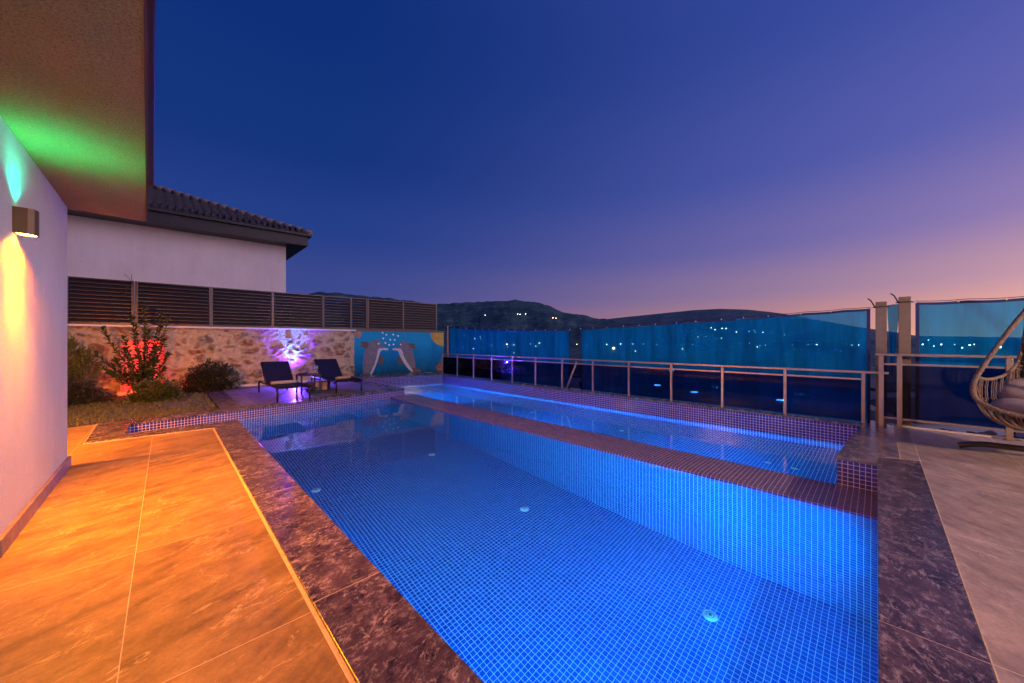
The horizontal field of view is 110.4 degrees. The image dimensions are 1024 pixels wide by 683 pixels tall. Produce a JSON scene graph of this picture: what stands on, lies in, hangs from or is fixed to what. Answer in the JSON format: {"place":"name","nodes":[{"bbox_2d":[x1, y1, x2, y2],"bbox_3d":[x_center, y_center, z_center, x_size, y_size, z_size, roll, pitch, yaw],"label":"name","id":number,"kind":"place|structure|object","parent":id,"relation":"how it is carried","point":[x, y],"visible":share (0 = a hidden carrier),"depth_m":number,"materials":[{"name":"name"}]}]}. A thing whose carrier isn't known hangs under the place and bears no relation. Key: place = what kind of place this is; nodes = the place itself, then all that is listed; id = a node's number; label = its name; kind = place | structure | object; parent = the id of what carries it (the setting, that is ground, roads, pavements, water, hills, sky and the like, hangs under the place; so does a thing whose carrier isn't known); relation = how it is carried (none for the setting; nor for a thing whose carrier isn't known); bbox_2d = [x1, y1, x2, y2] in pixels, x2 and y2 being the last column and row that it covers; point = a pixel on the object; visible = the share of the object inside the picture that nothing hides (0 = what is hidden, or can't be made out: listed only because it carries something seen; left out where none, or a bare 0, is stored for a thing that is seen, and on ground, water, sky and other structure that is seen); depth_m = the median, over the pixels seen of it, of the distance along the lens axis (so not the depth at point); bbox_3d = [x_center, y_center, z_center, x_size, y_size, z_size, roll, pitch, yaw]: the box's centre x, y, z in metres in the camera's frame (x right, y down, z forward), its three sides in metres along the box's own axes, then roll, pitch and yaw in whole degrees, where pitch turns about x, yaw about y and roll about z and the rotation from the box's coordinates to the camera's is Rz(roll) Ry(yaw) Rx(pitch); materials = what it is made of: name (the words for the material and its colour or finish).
{"place":"outdoors","nodes":[
{"label":"outdoors","id":0,"kind":"place"},
{"bbox_2d":[67,390,217,427],"bbox_3d":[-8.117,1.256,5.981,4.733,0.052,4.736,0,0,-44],"label":"lawn","id":1,"kind":"structure","parent":0,"point":[142,408],"depth_m":6.68,"materials":[{"name":"green plant"}]},
{"bbox_2d":[67,327,102,384],"bbox_3d":[-9.630,0.258,7.384,1.549,2.045,0.787,0,0,-44],"label":"juniper","id":2,"kind":"object","parent":1,"relation":"on","point":[77,368],"visible":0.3,"depth_m":7.57,"materials":[{"name":"green plant"}]},
{"bbox_2d":[67,376,114,406],"bbox_3d":[-9.034,1.002,7.145,1.133,0.670,1.321,0,0,19],"label":"corner bush","id":3,"kind":"object","parent":1,"relation":"on","point":[75,397],"visible":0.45,"depth_m":7.25,"materials":[{"name":"green plant"}]},
{"bbox_2d":[75,305,172,393],"bbox_3d":[-8.763,0.205,8.100,1.585,2.166,0.479,0,0,-44],"label":"laurel shrub","id":4,"kind":"object","parent":1,"relation":"on","point":[147,367],"visible":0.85,"depth_m":8.24,"materials":[{"name":"green plant"}]},
{"bbox_2d":[122,374,187,403],"bbox_3d":[-7.681,1.021,7.685,1.022,0.629,0.873,0,0,-44],"label":"bush","id":5,"kind":"object","parent":1,"relation":"on","point":[159,390],"visible":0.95,"depth_m":7.55,"materials":[{"name":"green plant"}]},
{"bbox_2d":[177,358,240,392],"bbox_3d":[-7.770,0.873,9.145,1.350,0.916,0.893,0,0,-44],"label":"dark bush","id":6,"kind":"object","parent":1,"relation":"on","point":[222,382],"visible":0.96,"depth_m":9.05,"materials":[{"name":"green plant"}]},
{"bbox_2d":[67,324,355,395],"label":"stone wall","id":7,"kind":"structure","parent":1,"relation":"on","point":[245,351],"depth_m":9.82,"materials":[{"name":"rubble stone"},{"name":"mortar"},{"name":"plaster"}]},
{"bbox_2d":[67,276,436,330],"bbox_3d":[-8.214,-0.939,9.608,13.714,1.082,0.076,0,0,-40],"label":"louvre fence","id":8,"kind":"object","parent":7,"relation":"on","point":[96,301],"visible":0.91,"depth_m":9.84,"materials":[{"name":"brown metal"}]},
{"bbox_2d":[0,424,348,682],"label":"terrace","id":9,"kind":"structure","parent":0,"point":[154,559],"depth_m":1.87,"materials":[{"name":"beige tile"}]},
{"bbox_2d":[0,0,155,556],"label":"house","id":10,"kind":"structure","parent":9,"relation":"on","point":[77,103],"depth_m":2.34,"materials":[{"name":"white paint"}]},
{"bbox_2d":[12,206,38,237],"bbox_3d":[-3.244,-0.795,2.382,0.098,0.170,0.120,0,0,-44],"label":"wall lamp","id":11,"kind":"object","parent":10,"relation":"attached to","point":[25,222],"visible":1,"depth_m":2.34,"materials":[{"name":"brown metal"}]},
{"bbox_2d":[83,424,355,682],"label":"grout strip","id":12,"kind":"object","parent":9,"relation":"on","point":[341,662],"visible":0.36,"depth_m":1.87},
{"bbox_2d":[85,420,483,682],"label":"coping","id":13,"kind":"object","parent":9,"relation":"on","point":[379,628],"visible":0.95,"depth_m":1.83,"materials":[{"name":"stone"}]},
{"bbox_2d":[210,381,386,405],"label":"lounge terrace","id":14,"kind":"structure","parent":0,"point":[246,395],"depth_m":8.77,"materials":[{"name":"tile"}]},
{"bbox_2d":[206,390,240,408],"bbox_3d":[-6.599,1.301,8.055,0.330,0.098,3.750,0,0,-44],"label":"lounge border","id":15,"kind":"object","parent":14,"relation":"on","point":[221,399],"visible":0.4,"depth_m":7.68,"materials":[{"name":"stone"}]},
{"bbox_2d":[98,381,404,424],"bbox_3d":[-4.440,1.265,8.029,2.366,0.034,5.993,0,0,14],"label":"lounge coping","id":16,"kind":"object","parent":14,"relation":"on","point":[199,413],"visible":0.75,"depth_m":6.83,"materials":[{"name":"stone"}]},
{"bbox_2d":[258,361,310,401],"bbox_3d":[-5.305,0.872,8.238,0.640,0.758,2.070,0,0,-44],"label":"sun lounger","id":17,"kind":"object","parent":14,"relation":"on","point":[276,370],"visible":0.91,"depth_m":8.55,"materials":[{"name":"black fabric"}]},
{"bbox_2d":[270,380,296,384],"bbox_3d":[-5.207,0.929,8.118,0.090,0.081,0.507,0,0,42],"label":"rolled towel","id":18,"kind":"object","parent":17,"relation":"on","point":[283,382],"visible":1,"depth_m":8.09,"materials":[{"name":"beige fabric"}]},
{"bbox_2d":[296,373,320,393],"bbox_3d":[-4.984,1.025,8.711,0.440,0.450,0.480,0,0,-44],"label":"side table","id":19,"kind":"object","parent":14,"relation":"on","point":[307,388],"visible":0.95,"depth_m":8.67,"materials":[{"name":"black metal"}]},
{"bbox_2d":[311,359,361,393],"bbox_3d":[-4.715,0.872,9.496,0.640,0.758,2.070,0,0,-44],"label":"sun lounger","id":20,"kind":"object","parent":14,"relation":"on","point":[329,370],"visible":0.84,"depth_m":9.82,"materials":[{"name":"black fabric"}]},
{"bbox_2d":[335,375,350,379],"bbox_3d":[-4.356,0.929,9.180,0.090,0.081,0.467,0,0,18],"label":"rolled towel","id":21,"kind":"object","parent":20,"relation":"on","point":[342,377],"visible":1,"depth_m":9.12,"materials":[{"name":"beige fabric"}]},
{"bbox_2d":[305,380,329,389],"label":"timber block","id":22,"kind":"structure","parent":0,"point":[325,384],"depth_m":9.19,"materials":[{"name":"brown wood"}]},
{"bbox_2d":[154,0,1023,336],"label":"sky","id":23,"kind":"structure","parent":0,"point":[599,159],"materials":[{"name":"blue"}]},
{"bbox_2d":[362,375,859,444],"bbox_3d":[0.052,1.460,8.015,2.450,0.639,11.080,0,0,-44],"label":"shallow pool basin","id":24,"kind":"object","parent":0,"point":[821,431],"visible":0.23,"depth_m":6.75,"materials":[{"name":"blue tile"}]},
{"bbox_2d":[351,371,861,426],"bbox_3d":[-0.149,1.155,8.545,2.900,0.031,12.140,0,0,-44],"label":"coping","id":25,"kind":"object","parent":24,"relation":"on","point":[730,408],"visible":0.7,"depth_m":7.12,"materials":[{"name":"purple tile"}]},
{"bbox_2d":[353,329,443,381],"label":"painted wall","id":26,"kind":"structure","parent":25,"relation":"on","point":[387,351],"depth_m":12.94,"materials":[{"name":"paint"}]},
{"bbox_2d":[443,324,448,355],"bbox_3d":[-2.319,0.522,12.585,0.214,2.256,0.145,0,0,-11],"label":"screen post","id":27,"kind":"object","parent":25,"relation":"on","point":[447,339],"visible":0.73,"depth_m":12.55,"materials":[{"name":"grey metal"}]},
{"bbox_2d":[449,326,569,385],"bbox_3d":[-0.398,0.530,10.619,0.052,2.140,5.244,0,0,-44],"label":"shade screen","id":28,"kind":"object","parent":27,"relation":"attached to","point":[560,347],"visible":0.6,"depth_m":10.23,"materials":[{"name":"blue"}]},
{"bbox_2d":[441,353,888,422],"bbox_3d":[1.291,0.781,8.683,0.102,0.735,10.850,0,0,-44],"label":"railing","id":29,"kind":"object","parent":25,"relation":"on","point":[822,396],"visible":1,"depth_m":6.53,"materials":[{"name":"beige metal"}]},
{"bbox_2d":[390,394,877,520],"bbox_3d":[0.134,1.441,6.277,0.688,0.022,8.814,0,0,-44],"label":"pool divider","id":30,"kind":"object","parent":24,"relation":"on","point":[852,501],"visible":1,"depth_m":4.14,"materials":[{"name":"tile"}]},
{"bbox_2d":[394,384,843,483],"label":"shallow pool water","id":31,"kind":"structure","parent":0,"point":[808,458],"depth_m":5.69,"materials":[{"name":"blue liquid"}]},
{"bbox_2d":[296,292,1017,380],"bbox_3d":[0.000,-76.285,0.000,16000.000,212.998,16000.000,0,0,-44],"label":"terrain","id":32,"kind":"structure","parent":0,"point":[511,315],"depth_m":1125.44,"materials":[{"name":"brown soil"}]},
{"bbox_2d":[67,184,312,327],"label":"neighbour house","id":33,"kind":"structure","parent":32,"relation":"on","point":[180,238],"depth_m":10.94,"materials":[{"name":"paint"}]},
{"bbox_2d":[691,352,859,376],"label":"town house","id":34,"kind":"structure","parent":32,"relation":"on","point":[772,364],"depth_m":28.31,"materials":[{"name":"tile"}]},
{"bbox_2d":[865,380,874,399],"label":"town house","id":35,"kind":"structure","parent":32,"relation":"on","point":[872,389],"depth_m":42.20,"materials":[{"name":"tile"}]},
{"bbox_2d":[865,404,914,425],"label":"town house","id":36,"kind":"structure","parent":32,"relation":"on","point":[872,414],"depth_m":26.05,"materials":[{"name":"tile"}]},
{"bbox_2d":[870,399,1004,435],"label":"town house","id":37,"kind":"structure","parent":32,"relation":"on","point":[939,426],"depth_m":32.52,"materials":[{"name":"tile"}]},
{"bbox_2d":[1013,432,1023,436],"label":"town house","id":38,"kind":"structure","parent":32,"relation":"on","point":[1020,434],"depth_m":46.30,"materials":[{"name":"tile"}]},
{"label":"retaining edge","id":39,"kind":"structure","parent":32,"relation":"on","visible":0},
{"bbox_2d":[836,420,899,465],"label":"corner slab","id":40,"kind":"structure","parent":39,"relation":"on","point":[871,442],"depth_m":3.90,"materials":[{"name":"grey stone"}]},
{"bbox_2d":[868,298,889,424],"bbox_3d":[5.107,0.522,4.949,0.232,2.256,0.166,0,0,-12],"label":"screen post","id":41,"kind":"object","parent":40,"relation":"on","point":[880,327],"visible":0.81,"depth_m":4.94,"materials":[{"name":"beige metal"}]},
{"bbox_2d":[580,307,870,421],"bbox_3d":[3.348,0.557,6.767,0.049,2.085,4.909,0,0,-44],"label":"shade screen","id":42,"kind":"object","parent":41,"relation":"hanging from","point":[859,341],"visible":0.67,"depth_m":6.02,"materials":[{"name":"blue"}]},
{"bbox_2d":[890,293,913,425],"bbox_3d":[5.261,0.497,4.792,0.232,2.306,0.166,0,0,-12],"label":"screen post","id":43,"kind":"object","parent":39,"relation":"on","point":[904,332],"visible":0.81,"depth_m":4.76,"materials":[{"name":"beige metal"}]},
{"bbox_2d":[887,304,898,362],"bbox_3d":[5.235,-0.005,4.886,0.042,1.010,0.121,0,0,-44],"label":"screen","id":44,"kind":"object","parent":43,"relation":"hanging from","point":[892,329],"visible":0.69,"depth_m":4.89,"materials":[{"name":"blue"}]},
{"bbox_2d":[914,296,1023,430],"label":"shade screen","id":45,"kind":"object","parent":43,"relation":"attached to","point":[968,325],"visible":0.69,"depth_m":4.42,"materials":[{"name":"blue"}]},
{"bbox_2d":[902,426,1023,440],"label":"edge trim","id":46,"kind":"structure","parent":39,"relation":"on","point":[961,433],"depth_m":4.41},
{"bbox_2d":[608,309,1021,340],"bbox_3d":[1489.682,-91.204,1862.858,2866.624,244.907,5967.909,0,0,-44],"label":"hill","id":47,"kind":"structure","parent":0,"point":[693,315],"depth_m":2151.30,"materials":[{"name":"brown soil"}]},
{"bbox_2d":[895,426,1023,682],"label":"terrace","id":48,"kind":"structure","parent":0,"point":[978,494],"depth_m":2.27,"materials":[{"name":"beige tile"}]},
{"bbox_2d":[894,426,999,682],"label":"terrace joint","id":49,"kind":"object","parent":48,"relation":"on","point":[993,667],"visible":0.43,"depth_m":1.62,"materials":[{"name":"tile"}]},
{"bbox_2d":[875,353,1023,440],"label":"tall railing","id":50,"kind":"object","parent":48,"relation":"on","point":[939,394],"visible":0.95,"depth_m":4.51,"materials":[{"name":"beige metal"}]},
{"bbox_2d":[887,422,1023,438],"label":"rubble strip","id":51,"kind":"object","parent":48,"relation":"on","point":[991,433],"visible":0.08,"depth_m":4.69,"materials":[{"name":"stone"}]},
{"bbox_2d":[957,308,1023,451],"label":"hanging chair","id":52,"kind":"object","parent":48,"relation":"on","point":[1008,403],"visible":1,"depth_m":3.57,"materials":[{"name":"beige wicker"}]},
{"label":"deep pool basin","id":53,"kind":"structure","parent":0,"visible":0},
{"bbox_2d":[130,390,877,492],"bbox_3d":[-1.644,1.313,4.865,5.207,0.284,9.268,0,0,-44],"label":"mosaic band","id":54,"kind":"object","parent":53,"relation":"attached to","point":[858,475],"visible":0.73,"depth_m":6.12,"materials":[{"name":"tile"}]},
{"bbox_2d":[238,398,877,682],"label":"deep pool water","id":55,"kind":"structure","parent":53,"relation":"in","point":[493,553],"depth_m":2.45,"materials":[{"name":"blue liquid"}]},
{"bbox_2d":[878,457,997,682],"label":"coping","id":56,"kind":"object","parent":53,"relation":"on","point":[928,630],"visible":1,"depth_m":1.59,"materials":[{"name":"stone"}]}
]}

